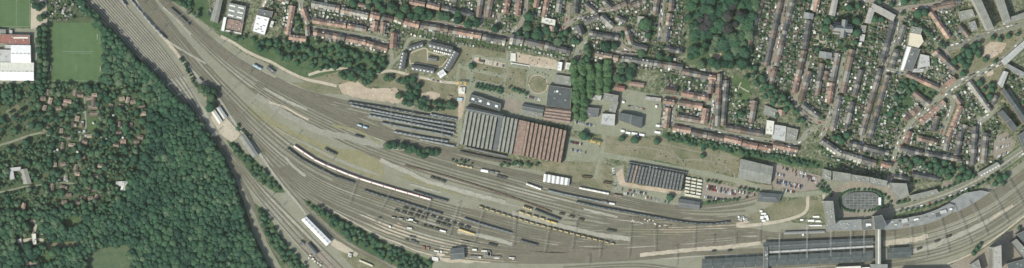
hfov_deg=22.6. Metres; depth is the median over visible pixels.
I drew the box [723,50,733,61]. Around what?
tree
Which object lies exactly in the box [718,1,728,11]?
tree
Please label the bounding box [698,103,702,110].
terraced house
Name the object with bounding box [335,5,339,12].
terraced house
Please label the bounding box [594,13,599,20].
terraced house
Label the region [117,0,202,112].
railway track
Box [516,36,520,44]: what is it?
terraced house
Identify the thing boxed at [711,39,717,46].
tree
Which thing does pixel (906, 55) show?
factory wing
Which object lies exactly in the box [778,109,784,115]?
house
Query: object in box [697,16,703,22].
tree
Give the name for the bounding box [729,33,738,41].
tree
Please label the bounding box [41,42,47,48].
tree
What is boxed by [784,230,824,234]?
platform roof
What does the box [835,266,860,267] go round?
station block
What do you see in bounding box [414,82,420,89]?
tree
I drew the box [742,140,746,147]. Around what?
terraced house
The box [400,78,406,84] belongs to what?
tree
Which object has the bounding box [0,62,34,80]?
wide hall
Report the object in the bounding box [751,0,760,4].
tree
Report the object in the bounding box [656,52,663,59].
tree
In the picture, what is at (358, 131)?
service strip
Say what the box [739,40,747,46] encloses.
tree
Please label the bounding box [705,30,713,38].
tree
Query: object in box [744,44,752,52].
tree
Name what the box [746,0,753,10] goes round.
tree
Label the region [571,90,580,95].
poplar tree
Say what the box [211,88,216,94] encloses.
tree
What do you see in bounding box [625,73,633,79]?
tree
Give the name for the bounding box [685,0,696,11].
tree
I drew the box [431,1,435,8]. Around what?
terraced house
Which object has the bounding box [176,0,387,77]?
embankment grass
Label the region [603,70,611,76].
poplar tree
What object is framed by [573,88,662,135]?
tarmac yard
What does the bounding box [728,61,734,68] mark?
tree
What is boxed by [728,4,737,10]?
tree
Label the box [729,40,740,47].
tree
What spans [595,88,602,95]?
poplar tree
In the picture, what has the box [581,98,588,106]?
poplar tree
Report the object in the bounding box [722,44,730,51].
tree
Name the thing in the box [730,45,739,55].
tree
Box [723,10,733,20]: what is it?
tree
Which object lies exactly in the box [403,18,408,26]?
terraced house
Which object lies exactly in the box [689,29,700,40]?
tree
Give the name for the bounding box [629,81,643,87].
house
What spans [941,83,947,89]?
terraced house
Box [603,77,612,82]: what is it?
poplar tree
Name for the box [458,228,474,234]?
railcar
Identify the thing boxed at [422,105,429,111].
tree
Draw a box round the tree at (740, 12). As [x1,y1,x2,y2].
[736,9,743,15]
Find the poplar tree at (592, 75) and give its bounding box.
[586,72,595,78]
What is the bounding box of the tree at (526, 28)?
[522,25,530,31]
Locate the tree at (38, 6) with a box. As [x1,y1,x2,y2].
[35,3,42,10]
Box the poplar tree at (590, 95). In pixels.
[586,93,594,98]
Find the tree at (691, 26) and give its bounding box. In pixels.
[688,22,696,29]
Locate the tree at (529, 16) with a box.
[523,12,533,21]
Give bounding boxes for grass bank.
[226,140,284,192]
[255,204,304,267]
[302,198,432,267]
[702,193,758,204]
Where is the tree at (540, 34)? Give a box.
[537,30,543,38]
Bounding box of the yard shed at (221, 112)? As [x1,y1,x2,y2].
[216,106,226,118]
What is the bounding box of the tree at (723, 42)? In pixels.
[717,35,728,48]
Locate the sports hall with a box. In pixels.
[0,34,30,44]
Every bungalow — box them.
[50,183,53,190]
[63,99,71,103]
[88,105,97,108]
[90,111,97,115]
[91,97,95,106]
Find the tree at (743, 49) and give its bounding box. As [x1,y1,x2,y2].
[740,46,746,53]
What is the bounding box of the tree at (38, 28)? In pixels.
[36,25,41,31]
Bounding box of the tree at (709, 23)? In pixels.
[703,19,713,26]
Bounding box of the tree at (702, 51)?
[699,46,705,55]
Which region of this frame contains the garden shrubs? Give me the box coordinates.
[0,0,1023,207]
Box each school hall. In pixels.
[803,12,813,18]
[819,51,831,58]
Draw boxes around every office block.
[969,259,980,267]
[1006,259,1023,267]
[1009,238,1023,258]
[1016,230,1023,245]
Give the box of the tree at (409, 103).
[407,99,413,106]
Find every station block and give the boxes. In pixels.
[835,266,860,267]
[870,264,886,267]
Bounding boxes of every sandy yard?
[211,114,239,141]
[358,214,513,262]
[458,85,465,118]
[471,253,506,260]
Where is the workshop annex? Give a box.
[465,106,503,118]
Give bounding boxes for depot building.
[226,3,245,20]
[226,19,243,31]
[521,104,543,112]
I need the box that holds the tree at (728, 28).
[721,22,733,33]
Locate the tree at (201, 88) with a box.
[197,84,205,93]
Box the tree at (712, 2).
[706,0,716,4]
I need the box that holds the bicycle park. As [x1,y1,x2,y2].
[842,192,878,208]
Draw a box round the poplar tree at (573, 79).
[570,75,578,83]
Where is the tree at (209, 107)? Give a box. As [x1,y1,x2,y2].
[204,103,215,112]
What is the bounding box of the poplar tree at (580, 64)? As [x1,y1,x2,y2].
[576,61,583,68]
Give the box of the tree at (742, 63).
[735,57,748,69]
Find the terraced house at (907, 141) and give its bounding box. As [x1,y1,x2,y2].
[903,138,910,143]
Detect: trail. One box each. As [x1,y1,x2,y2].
[606,138,726,178]
[662,143,735,157]
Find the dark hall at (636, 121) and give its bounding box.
[619,113,642,127]
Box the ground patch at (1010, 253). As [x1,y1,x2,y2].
[931,220,1023,267]
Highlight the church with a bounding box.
[830,19,852,37]
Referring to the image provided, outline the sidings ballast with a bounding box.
[87,0,216,136]
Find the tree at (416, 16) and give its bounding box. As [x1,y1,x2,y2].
[413,13,419,20]
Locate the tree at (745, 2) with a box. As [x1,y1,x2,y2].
[741,0,749,8]
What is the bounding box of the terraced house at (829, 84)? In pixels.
[827,82,834,86]
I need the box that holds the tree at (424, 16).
[421,12,427,19]
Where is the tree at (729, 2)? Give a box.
[725,0,734,4]
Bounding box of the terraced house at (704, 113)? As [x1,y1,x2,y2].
[700,112,708,115]
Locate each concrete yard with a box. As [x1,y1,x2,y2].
[329,237,357,256]
[510,51,562,69]
[517,54,555,65]
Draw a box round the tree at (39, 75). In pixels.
[35,73,42,78]
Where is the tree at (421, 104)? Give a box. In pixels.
[418,101,425,107]
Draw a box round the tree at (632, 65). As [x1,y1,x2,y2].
[628,62,636,69]
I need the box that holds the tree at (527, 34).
[524,31,530,38]
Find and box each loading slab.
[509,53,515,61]
[511,62,529,66]
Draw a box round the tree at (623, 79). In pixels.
[620,75,626,82]
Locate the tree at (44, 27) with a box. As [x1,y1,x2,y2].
[41,23,47,30]
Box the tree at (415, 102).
[413,99,418,106]
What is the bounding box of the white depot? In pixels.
[253,15,269,34]
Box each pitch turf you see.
[0,0,30,27]
[50,23,101,82]
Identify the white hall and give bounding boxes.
[11,45,31,62]
[541,17,555,25]
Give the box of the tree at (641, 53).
[637,49,645,57]
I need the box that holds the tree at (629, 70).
[625,67,635,74]
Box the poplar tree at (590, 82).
[586,80,594,85]
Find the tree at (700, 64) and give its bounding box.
[696,60,704,69]
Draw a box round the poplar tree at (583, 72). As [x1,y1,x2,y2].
[579,69,587,75]
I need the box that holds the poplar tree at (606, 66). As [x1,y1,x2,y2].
[602,63,611,70]
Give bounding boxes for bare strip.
[612,164,704,205]
[658,221,748,232]
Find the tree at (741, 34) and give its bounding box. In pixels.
[736,30,745,40]
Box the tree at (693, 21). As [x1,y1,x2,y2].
[691,19,698,25]
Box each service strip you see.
[163,7,190,34]
[168,40,205,64]
[255,93,408,150]
[263,87,307,110]
[269,101,308,120]
[275,127,320,150]
[284,156,305,176]
[333,124,381,144]
[379,158,505,203]
[409,183,441,193]
[457,230,511,245]
[512,211,630,240]
[584,208,617,217]
[640,241,761,256]
[883,234,928,245]
[910,219,988,253]
[989,205,1013,220]
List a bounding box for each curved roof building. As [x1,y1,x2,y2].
[884,203,954,229]
[950,190,989,212]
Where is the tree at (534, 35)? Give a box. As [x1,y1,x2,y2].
[531,32,538,39]
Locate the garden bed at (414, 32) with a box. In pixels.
[46,0,1023,180]
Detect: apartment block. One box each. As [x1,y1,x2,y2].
[828,0,837,15]
[977,162,1000,176]
[997,71,1007,87]
[997,110,1017,131]
[1000,40,1023,64]
[1000,88,1023,123]
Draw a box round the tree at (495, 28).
[491,24,498,32]
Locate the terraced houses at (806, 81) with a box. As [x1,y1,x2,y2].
[276,0,998,181]
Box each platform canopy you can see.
[702,250,872,267]
[763,238,872,249]
[768,245,872,253]
[887,247,910,258]
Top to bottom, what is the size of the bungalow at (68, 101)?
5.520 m
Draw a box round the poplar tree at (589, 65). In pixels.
[585,62,593,68]
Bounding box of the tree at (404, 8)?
[400,3,409,13]
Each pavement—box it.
[298,1,384,43]
[302,0,386,39]
[385,14,509,36]
[393,20,508,39]
[565,0,630,24]
[567,4,628,27]
[612,26,635,53]
[616,30,636,55]
[657,1,660,38]
[661,0,664,37]
[662,97,712,105]
[664,94,715,104]
[669,124,818,145]
[670,120,815,141]
[708,68,713,128]
[712,69,716,129]
[765,0,783,75]
[768,0,788,81]
[793,60,824,125]
[797,62,824,121]
[818,57,841,136]
[823,58,845,137]
[859,17,900,167]
[860,0,931,12]
[875,0,942,7]
[886,37,1021,180]
[891,64,1001,182]
[893,147,1020,206]
[895,154,1023,214]
[898,17,946,57]
[899,13,950,57]
[937,26,1023,49]
[939,97,950,135]
[943,94,954,135]
[946,20,1023,44]
[978,118,981,170]
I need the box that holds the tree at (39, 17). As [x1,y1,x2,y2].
[36,14,42,21]
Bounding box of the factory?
[907,33,923,47]
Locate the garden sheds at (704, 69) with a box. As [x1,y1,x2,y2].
[48,0,1023,175]
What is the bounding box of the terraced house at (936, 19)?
[933,16,940,22]
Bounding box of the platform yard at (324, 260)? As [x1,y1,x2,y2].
[301,241,337,267]
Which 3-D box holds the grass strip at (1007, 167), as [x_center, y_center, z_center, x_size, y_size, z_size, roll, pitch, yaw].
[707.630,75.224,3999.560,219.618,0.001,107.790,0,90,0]
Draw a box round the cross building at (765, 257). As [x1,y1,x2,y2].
[763,247,767,267]
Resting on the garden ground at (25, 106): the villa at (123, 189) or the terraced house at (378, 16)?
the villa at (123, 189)
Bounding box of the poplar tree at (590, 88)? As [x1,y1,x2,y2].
[586,85,593,91]
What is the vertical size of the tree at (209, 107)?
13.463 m
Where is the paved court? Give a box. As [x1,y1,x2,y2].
[922,58,932,70]
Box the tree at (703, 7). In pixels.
[699,2,708,13]
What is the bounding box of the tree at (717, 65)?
[713,60,721,69]
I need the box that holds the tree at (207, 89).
[204,85,210,92]
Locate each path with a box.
[5,29,36,33]
[31,0,46,28]
[220,35,336,86]
[308,67,457,84]
[409,48,445,62]
[410,58,447,67]
[528,75,547,93]
[705,196,808,228]
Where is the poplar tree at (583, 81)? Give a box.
[578,78,586,85]
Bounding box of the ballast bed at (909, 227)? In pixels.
[781,168,1023,241]
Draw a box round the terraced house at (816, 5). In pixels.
[811,3,818,7]
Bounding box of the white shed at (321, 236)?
[302,217,330,245]
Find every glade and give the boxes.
[5,103,20,120]
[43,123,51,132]
[46,241,80,248]
[65,215,81,227]
[709,53,720,59]
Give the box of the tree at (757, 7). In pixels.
[752,3,760,12]
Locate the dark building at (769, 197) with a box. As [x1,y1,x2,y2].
[757,192,781,202]
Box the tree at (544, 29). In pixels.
[541,26,549,34]
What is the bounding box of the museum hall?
[625,164,684,190]
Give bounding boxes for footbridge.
[875,229,880,264]
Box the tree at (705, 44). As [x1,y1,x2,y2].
[701,40,709,47]
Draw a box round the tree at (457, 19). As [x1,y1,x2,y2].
[454,16,461,23]
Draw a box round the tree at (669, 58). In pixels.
[666,55,672,61]
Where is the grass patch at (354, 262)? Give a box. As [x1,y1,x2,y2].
[338,250,388,267]
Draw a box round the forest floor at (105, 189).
[1,5,270,267]
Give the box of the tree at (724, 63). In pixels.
[721,59,728,67]
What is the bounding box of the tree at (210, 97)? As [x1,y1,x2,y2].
[207,94,215,101]
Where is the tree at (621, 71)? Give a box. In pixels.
[618,68,624,73]
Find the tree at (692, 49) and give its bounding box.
[687,45,699,53]
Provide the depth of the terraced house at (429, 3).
3992.26 m
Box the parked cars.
[259,0,1023,209]
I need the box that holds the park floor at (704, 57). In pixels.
[685,0,748,67]
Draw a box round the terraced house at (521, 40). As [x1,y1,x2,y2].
[519,36,523,45]
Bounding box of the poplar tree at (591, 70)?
[587,68,594,73]
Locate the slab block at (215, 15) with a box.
[210,0,222,22]
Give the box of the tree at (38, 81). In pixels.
[35,78,41,84]
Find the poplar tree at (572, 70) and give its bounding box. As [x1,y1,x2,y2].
[569,68,578,73]
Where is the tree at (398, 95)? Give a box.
[395,92,402,99]
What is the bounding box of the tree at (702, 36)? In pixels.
[699,30,706,40]
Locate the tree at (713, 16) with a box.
[709,12,716,20]
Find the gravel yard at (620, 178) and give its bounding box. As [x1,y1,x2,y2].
[616,168,681,193]
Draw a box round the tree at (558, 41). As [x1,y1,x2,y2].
[553,37,562,45]
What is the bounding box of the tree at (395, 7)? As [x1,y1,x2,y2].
[392,4,398,13]
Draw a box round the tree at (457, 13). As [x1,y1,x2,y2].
[454,9,461,17]
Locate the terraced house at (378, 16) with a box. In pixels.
[376,13,380,20]
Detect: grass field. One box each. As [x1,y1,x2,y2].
[312,70,457,116]
[459,69,466,79]
[460,45,505,62]
[473,72,503,83]
[474,62,504,73]
[505,78,525,93]
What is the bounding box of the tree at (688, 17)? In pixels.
[685,13,692,20]
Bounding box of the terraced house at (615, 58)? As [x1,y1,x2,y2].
[612,55,618,61]
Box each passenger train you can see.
[130,0,166,39]
[170,7,189,24]
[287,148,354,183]
[293,145,430,199]
[348,101,453,120]
[351,104,453,124]
[364,190,441,214]
[369,114,453,132]
[370,111,453,128]
[381,122,450,136]
[394,131,447,141]
[413,190,447,201]
[420,138,454,146]
[430,113,456,119]
[460,151,509,161]
[464,218,512,233]
[465,146,506,156]
[521,240,537,245]
[526,183,540,189]
[534,209,560,219]
[547,190,608,203]
[576,201,729,224]
[579,187,608,194]
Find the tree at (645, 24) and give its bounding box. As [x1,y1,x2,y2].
[638,17,652,31]
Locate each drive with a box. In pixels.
[22,238,43,241]
[30,219,36,245]
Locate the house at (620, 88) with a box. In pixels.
[616,85,624,90]
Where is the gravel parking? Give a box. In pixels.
[474,57,504,67]
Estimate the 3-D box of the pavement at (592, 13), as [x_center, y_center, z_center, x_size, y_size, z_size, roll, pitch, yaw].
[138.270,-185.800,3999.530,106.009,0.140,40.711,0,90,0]
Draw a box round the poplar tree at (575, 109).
[572,106,578,111]
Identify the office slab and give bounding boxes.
[822,201,835,225]
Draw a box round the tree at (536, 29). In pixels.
[533,26,539,32]
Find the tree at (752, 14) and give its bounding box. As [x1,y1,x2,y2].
[747,10,757,19]
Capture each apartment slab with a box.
[971,0,993,30]
[995,0,1010,22]
[1003,13,1023,24]
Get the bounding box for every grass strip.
[245,104,383,180]
[292,82,341,94]
[892,145,1020,206]
[895,155,1023,216]
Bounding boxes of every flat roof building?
[0,49,10,61]
[257,9,272,16]
[468,94,483,105]
[484,99,500,110]
[522,110,542,116]
[554,75,570,85]
[557,62,562,70]
[565,62,570,69]
[586,107,598,116]
[587,95,600,100]
[600,114,614,125]
[603,93,617,102]
[609,101,617,112]
[637,16,644,24]
[645,96,660,101]
[763,105,777,118]
[765,120,773,134]
[822,169,830,180]
[826,219,861,230]
[832,171,850,181]
[850,175,868,182]
[859,34,864,41]
[860,25,865,32]
[862,219,872,229]
[869,177,886,186]
[889,183,908,198]
[909,189,938,200]
[958,9,974,20]
[969,21,976,31]
[1005,64,1023,77]
[1016,131,1023,151]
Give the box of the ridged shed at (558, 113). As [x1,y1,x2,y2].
[545,110,570,116]
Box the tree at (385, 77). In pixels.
[383,75,388,80]
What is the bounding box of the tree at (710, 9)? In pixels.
[705,4,715,14]
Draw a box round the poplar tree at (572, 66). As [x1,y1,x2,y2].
[569,63,576,69]
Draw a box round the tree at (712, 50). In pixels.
[709,46,716,54]
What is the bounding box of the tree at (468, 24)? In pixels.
[463,19,473,28]
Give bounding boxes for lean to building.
[628,162,686,173]
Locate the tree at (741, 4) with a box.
[738,0,745,8]
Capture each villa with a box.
[9,167,21,179]
[20,168,31,183]
[21,203,25,209]
[31,233,36,244]
[118,181,127,185]
[120,183,125,191]
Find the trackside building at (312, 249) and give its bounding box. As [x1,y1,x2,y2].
[306,243,317,255]
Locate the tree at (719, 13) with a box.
[715,8,723,17]
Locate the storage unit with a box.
[684,194,699,197]
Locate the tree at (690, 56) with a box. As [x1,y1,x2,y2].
[687,53,694,59]
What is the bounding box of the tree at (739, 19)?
[735,14,745,23]
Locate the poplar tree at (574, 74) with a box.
[571,71,577,76]
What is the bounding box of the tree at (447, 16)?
[442,11,450,20]
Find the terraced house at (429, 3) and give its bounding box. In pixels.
[426,0,431,7]
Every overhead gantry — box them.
[806,225,807,257]
[863,230,864,252]
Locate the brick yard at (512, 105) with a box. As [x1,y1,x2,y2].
[503,97,521,112]
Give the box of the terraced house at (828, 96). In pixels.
[825,95,832,98]
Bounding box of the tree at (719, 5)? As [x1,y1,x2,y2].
[717,3,722,9]
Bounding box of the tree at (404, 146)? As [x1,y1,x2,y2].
[401,142,406,148]
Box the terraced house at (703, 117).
[699,116,707,119]
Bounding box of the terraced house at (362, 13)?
[360,11,364,18]
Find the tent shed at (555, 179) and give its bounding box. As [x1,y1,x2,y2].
[543,174,569,185]
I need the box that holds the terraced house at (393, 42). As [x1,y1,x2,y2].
[390,40,398,44]
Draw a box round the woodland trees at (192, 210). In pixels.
[0,0,1023,267]
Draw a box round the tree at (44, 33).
[42,31,47,36]
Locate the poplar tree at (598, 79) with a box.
[594,75,602,83]
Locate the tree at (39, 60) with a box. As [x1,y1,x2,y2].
[36,56,42,62]
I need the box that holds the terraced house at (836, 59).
[832,57,839,61]
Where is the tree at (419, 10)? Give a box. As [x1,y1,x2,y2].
[413,6,424,15]
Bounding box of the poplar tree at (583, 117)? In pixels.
[579,113,586,121]
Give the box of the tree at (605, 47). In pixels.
[600,42,610,51]
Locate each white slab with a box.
[221,17,226,31]
[225,30,241,34]
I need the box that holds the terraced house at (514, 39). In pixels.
[513,35,516,44]
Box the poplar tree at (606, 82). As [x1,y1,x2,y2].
[604,80,611,86]
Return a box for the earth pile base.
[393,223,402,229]
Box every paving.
[0,33,37,83]
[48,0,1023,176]
[736,183,771,188]
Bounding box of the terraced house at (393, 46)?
[389,44,397,47]
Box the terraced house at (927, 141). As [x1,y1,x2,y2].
[924,137,929,144]
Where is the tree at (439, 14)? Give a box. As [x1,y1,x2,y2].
[435,11,443,20]
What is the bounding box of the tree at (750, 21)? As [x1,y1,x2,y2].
[743,17,754,25]
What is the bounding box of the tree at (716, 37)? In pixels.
[713,34,719,41]
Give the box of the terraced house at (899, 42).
[896,40,902,44]
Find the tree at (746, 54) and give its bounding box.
[739,46,750,58]
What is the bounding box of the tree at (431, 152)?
[428,149,434,155]
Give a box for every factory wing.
[899,46,910,70]
[904,48,920,70]
[910,26,921,33]
[911,69,923,72]
[917,54,929,68]
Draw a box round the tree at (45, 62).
[42,59,49,66]
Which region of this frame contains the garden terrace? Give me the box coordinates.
[51,0,1009,175]
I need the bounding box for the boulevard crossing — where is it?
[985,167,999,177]
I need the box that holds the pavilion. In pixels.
[428,56,436,61]
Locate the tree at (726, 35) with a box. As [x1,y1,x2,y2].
[722,32,731,38]
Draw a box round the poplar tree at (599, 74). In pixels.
[596,71,602,77]
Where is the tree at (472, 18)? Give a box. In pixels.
[468,15,475,21]
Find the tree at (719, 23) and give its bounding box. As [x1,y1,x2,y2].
[713,18,724,29]
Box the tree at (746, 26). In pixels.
[741,22,753,31]
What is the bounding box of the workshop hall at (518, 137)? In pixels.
[460,110,567,162]
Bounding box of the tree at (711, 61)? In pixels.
[707,57,715,65]
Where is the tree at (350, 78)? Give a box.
[347,75,354,80]
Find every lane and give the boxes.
[0,132,40,145]
[0,185,37,192]
[26,112,83,127]
[38,182,89,188]
[78,96,86,150]
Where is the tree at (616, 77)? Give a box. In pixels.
[613,73,620,82]
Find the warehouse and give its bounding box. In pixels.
[546,85,571,108]
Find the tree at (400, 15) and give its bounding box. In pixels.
[395,10,404,19]
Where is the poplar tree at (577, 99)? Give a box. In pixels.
[571,96,580,103]
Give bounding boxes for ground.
[0,0,1023,264]
[0,86,145,216]
[47,0,90,22]
[90,0,1023,267]
[458,53,572,130]
[514,159,612,190]
[565,136,599,161]
[566,136,739,184]
[701,181,758,199]
[772,164,821,191]
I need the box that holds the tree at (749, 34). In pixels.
[744,30,754,40]
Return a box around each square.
[824,175,894,220]
[824,181,898,219]
[890,149,900,161]
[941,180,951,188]
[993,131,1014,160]
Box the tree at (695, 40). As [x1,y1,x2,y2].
[692,37,699,43]
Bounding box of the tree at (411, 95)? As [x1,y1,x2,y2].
[409,92,414,99]
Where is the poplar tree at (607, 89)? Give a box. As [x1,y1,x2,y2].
[602,85,611,92]
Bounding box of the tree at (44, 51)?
[41,48,47,54]
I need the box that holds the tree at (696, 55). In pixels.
[692,51,699,57]
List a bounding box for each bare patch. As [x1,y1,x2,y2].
[339,81,402,103]
[421,91,439,100]
[508,66,526,80]
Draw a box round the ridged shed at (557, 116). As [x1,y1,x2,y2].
[544,113,570,119]
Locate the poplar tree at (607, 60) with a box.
[604,58,611,63]
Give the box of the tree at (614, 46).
[611,42,618,49]
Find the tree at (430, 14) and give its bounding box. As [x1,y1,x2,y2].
[424,10,434,20]
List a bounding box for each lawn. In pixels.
[40,254,52,262]
[47,0,1023,174]
[88,118,96,129]
[295,14,303,30]
[410,49,444,66]
[528,74,546,92]
[730,75,749,111]
[749,197,805,223]
[809,200,823,215]
[823,18,857,42]
[950,29,1023,77]
[972,65,1001,103]
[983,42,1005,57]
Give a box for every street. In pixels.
[299,0,386,42]
[386,41,392,63]
[393,18,509,38]
[479,0,484,26]
[512,0,526,32]
[562,5,569,29]
[565,0,632,26]
[574,36,587,61]
[613,27,636,54]
[658,0,663,38]
[662,94,710,103]
[669,121,817,144]
[710,67,716,126]
[765,0,787,81]
[794,61,824,124]
[819,57,844,137]
[858,16,899,155]
[866,0,950,11]
[882,68,940,90]
[885,186,896,205]
[887,38,1023,186]
[893,147,1023,213]
[898,14,949,57]
[937,21,1023,48]
[941,94,953,135]
[975,116,980,174]
[982,104,997,121]
[1006,89,1023,114]
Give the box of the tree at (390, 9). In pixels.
[386,5,394,13]
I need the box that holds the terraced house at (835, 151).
[832,147,839,154]
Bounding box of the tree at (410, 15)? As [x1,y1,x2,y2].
[406,12,413,19]
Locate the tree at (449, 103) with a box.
[446,100,453,107]
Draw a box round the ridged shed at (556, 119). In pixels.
[543,116,569,122]
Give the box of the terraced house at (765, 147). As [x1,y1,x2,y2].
[762,144,767,151]
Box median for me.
[893,150,1022,210]
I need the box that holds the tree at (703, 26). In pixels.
[699,21,709,31]
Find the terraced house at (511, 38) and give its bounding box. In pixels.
[509,34,513,43]
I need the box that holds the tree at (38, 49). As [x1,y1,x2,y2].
[35,47,41,52]
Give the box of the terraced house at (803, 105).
[800,101,806,108]
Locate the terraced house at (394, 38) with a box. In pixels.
[390,36,398,40]
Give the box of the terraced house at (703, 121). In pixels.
[699,119,707,123]
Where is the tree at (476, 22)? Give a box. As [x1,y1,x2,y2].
[473,17,479,27]
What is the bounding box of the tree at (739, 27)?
[734,23,742,30]
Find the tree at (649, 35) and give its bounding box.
[644,31,651,38]
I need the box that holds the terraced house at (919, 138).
[916,135,921,142]
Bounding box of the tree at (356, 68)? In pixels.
[353,65,359,71]
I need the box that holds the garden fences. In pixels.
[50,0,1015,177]
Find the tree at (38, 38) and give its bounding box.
[35,36,41,42]
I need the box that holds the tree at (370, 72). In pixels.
[366,68,374,75]
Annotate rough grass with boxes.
[448,49,461,77]
[647,159,678,165]
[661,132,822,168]
[693,157,724,173]
[891,77,939,125]
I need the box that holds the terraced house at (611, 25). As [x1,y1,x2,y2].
[607,22,614,29]
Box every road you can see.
[134,0,199,84]
[183,58,306,214]
[332,210,441,257]
[386,36,460,72]
[455,63,460,81]
[455,81,464,143]
[458,65,503,77]
[465,62,470,92]
[501,51,508,96]
[512,65,570,76]
[567,150,834,196]
[594,128,605,178]
[616,185,665,203]
[829,182,892,217]
[947,215,1023,263]
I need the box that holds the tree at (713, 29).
[709,25,717,32]
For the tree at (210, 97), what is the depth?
3987.42 m
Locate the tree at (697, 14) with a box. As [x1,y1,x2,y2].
[694,10,703,18]
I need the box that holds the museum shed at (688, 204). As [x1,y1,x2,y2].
[678,198,699,209]
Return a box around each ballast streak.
[86,2,108,26]
[100,0,130,33]
[109,0,154,50]
[110,15,172,84]
[111,19,137,47]
[114,13,183,93]
[124,23,171,77]
[126,12,183,83]
[141,46,185,97]
[146,38,202,114]
[151,0,199,58]
[163,77,185,102]
[173,14,234,74]
[184,21,239,68]
[186,82,206,118]
[189,40,256,107]
[189,48,219,81]
[189,55,247,117]
[196,59,222,87]
[201,105,218,136]
[205,121,214,136]
[214,53,276,102]
[230,162,253,211]
[234,160,269,202]
[237,116,288,164]
[243,97,265,116]
[244,171,301,237]
[246,118,291,158]
[247,184,306,254]
[247,188,268,239]
[248,99,301,140]
[248,124,291,162]
[256,193,298,241]
[259,69,349,108]
[263,200,282,221]
[264,192,323,251]
[265,124,299,151]
[270,121,356,170]
[283,179,348,242]
[292,97,370,133]
[296,165,363,197]
[296,167,331,187]
[301,96,388,135]
[301,139,381,175]
[308,231,323,246]
[310,193,383,228]
[311,113,370,139]
[314,158,393,187]
[323,227,352,249]
[326,102,397,119]
[330,207,376,228]
[340,194,418,223]
[348,140,424,168]
[348,203,436,234]
[351,184,398,199]
[355,248,388,265]
[368,106,444,119]
[371,184,413,196]
[383,210,460,234]
[391,160,471,185]
[392,135,459,152]
[393,208,440,223]
[396,175,466,196]
[398,150,470,171]
[403,174,422,181]
[403,228,456,242]
[406,126,454,135]
[419,135,453,140]
[419,208,460,220]
[421,220,452,230]
[424,177,495,197]
[424,212,484,229]
[433,188,537,216]
[435,224,532,246]
[462,207,520,222]
[467,170,520,185]
[470,212,504,222]
[496,185,583,208]
[501,183,585,205]
[503,258,585,260]
[505,203,536,211]
[506,188,541,197]
[567,185,637,202]
[573,201,642,216]
[582,246,653,247]
[585,211,667,220]
[587,215,661,222]
[593,201,657,214]
[616,201,688,213]
[648,212,686,217]
[654,239,740,246]
[661,254,737,258]
[685,199,756,208]
[691,214,735,217]
[700,237,730,242]
[704,205,751,210]
[713,250,781,253]
[728,253,787,256]
[733,248,762,249]
[745,227,783,233]
[754,231,790,236]
[781,250,843,253]
[822,234,847,237]
[881,231,951,245]
[887,260,923,266]
[903,251,949,261]
[918,209,991,235]
[930,203,1022,249]
[940,215,984,234]
[944,190,1016,227]
[950,231,985,246]
[955,207,1002,231]
[964,181,1006,209]
[971,174,1023,209]
[974,205,1023,236]
[976,202,1023,232]
[989,198,1023,221]
[998,215,1022,231]
[1007,187,1023,199]
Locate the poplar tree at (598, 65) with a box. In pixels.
[594,61,602,68]
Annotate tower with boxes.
[871,215,885,228]
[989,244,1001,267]
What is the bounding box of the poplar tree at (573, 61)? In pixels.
[570,58,576,63]
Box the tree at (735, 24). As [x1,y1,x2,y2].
[732,20,738,27]
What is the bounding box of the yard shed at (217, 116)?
[212,109,221,123]
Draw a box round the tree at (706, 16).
[703,13,710,20]
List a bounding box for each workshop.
[239,134,258,157]
[771,125,785,141]
[785,127,797,141]
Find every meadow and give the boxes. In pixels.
[88,245,129,267]
[605,136,738,177]
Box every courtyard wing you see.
[864,7,874,23]
[870,3,895,20]
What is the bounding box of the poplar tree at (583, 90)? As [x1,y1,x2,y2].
[578,87,585,93]
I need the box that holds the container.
[458,87,464,93]
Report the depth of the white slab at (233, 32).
3996.84 m
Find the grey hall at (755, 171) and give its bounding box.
[737,159,772,183]
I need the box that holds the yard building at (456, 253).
[450,247,464,259]
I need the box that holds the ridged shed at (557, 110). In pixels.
[545,107,570,112]
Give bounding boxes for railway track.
[85,0,212,136]
[88,0,162,80]
[91,0,184,102]
[95,0,166,79]
[98,0,196,113]
[101,0,171,78]
[104,0,205,123]
[107,0,175,77]
[111,0,200,112]
[114,0,179,76]
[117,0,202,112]
[120,0,182,75]
[138,0,698,259]
[140,0,160,26]
[143,0,162,26]
[144,0,736,249]
[147,0,739,246]
[149,0,737,243]
[152,0,735,240]
[157,24,182,57]
[159,0,735,228]
[159,24,724,253]
[161,24,217,92]
[163,2,187,26]
[164,0,735,218]
[165,2,735,219]
[166,0,754,209]
[168,0,773,206]
[184,24,735,224]
[186,23,735,221]
[192,25,510,164]
[194,23,512,162]
[210,92,635,257]
[211,40,757,207]
[211,137,320,267]
[212,42,744,212]
[213,136,327,267]
[215,137,335,267]
[217,90,739,250]
[217,93,732,251]
[217,99,663,255]
[217,141,288,267]
[218,137,342,267]
[249,68,455,151]
[252,88,681,226]
[254,143,391,267]
[255,84,679,222]
[258,81,682,218]
[258,142,397,267]
[275,77,457,120]
[276,169,639,258]
[281,82,457,125]
[281,167,641,256]
[284,166,719,254]
[288,165,728,252]
[292,163,735,250]
[294,89,457,129]
[307,96,457,133]
[320,102,457,137]
[332,180,571,245]
[336,172,571,237]
[337,178,571,241]
[340,113,457,143]
[359,122,457,146]
[442,197,1023,263]
[445,252,730,261]
[448,190,1023,259]
[449,147,511,159]
[461,153,505,162]
[461,210,761,239]
[461,215,598,241]
[461,220,761,243]
[461,234,589,250]
[461,244,600,255]
[464,225,585,245]
[464,239,761,252]
[469,231,761,247]
[525,227,734,255]
[550,173,1023,237]
[550,177,1023,240]
[550,226,742,231]
[550,231,742,235]
[563,206,1023,267]
[563,219,754,227]
[567,215,750,224]
[570,169,1023,235]
[572,212,746,221]
[576,223,703,240]
[581,208,741,219]
[582,230,729,250]
[591,211,1023,267]
[614,237,767,258]
[887,221,1015,267]
[896,179,1023,237]
[909,185,1023,237]
[912,203,1023,255]
[935,200,1023,247]
[944,193,1023,235]

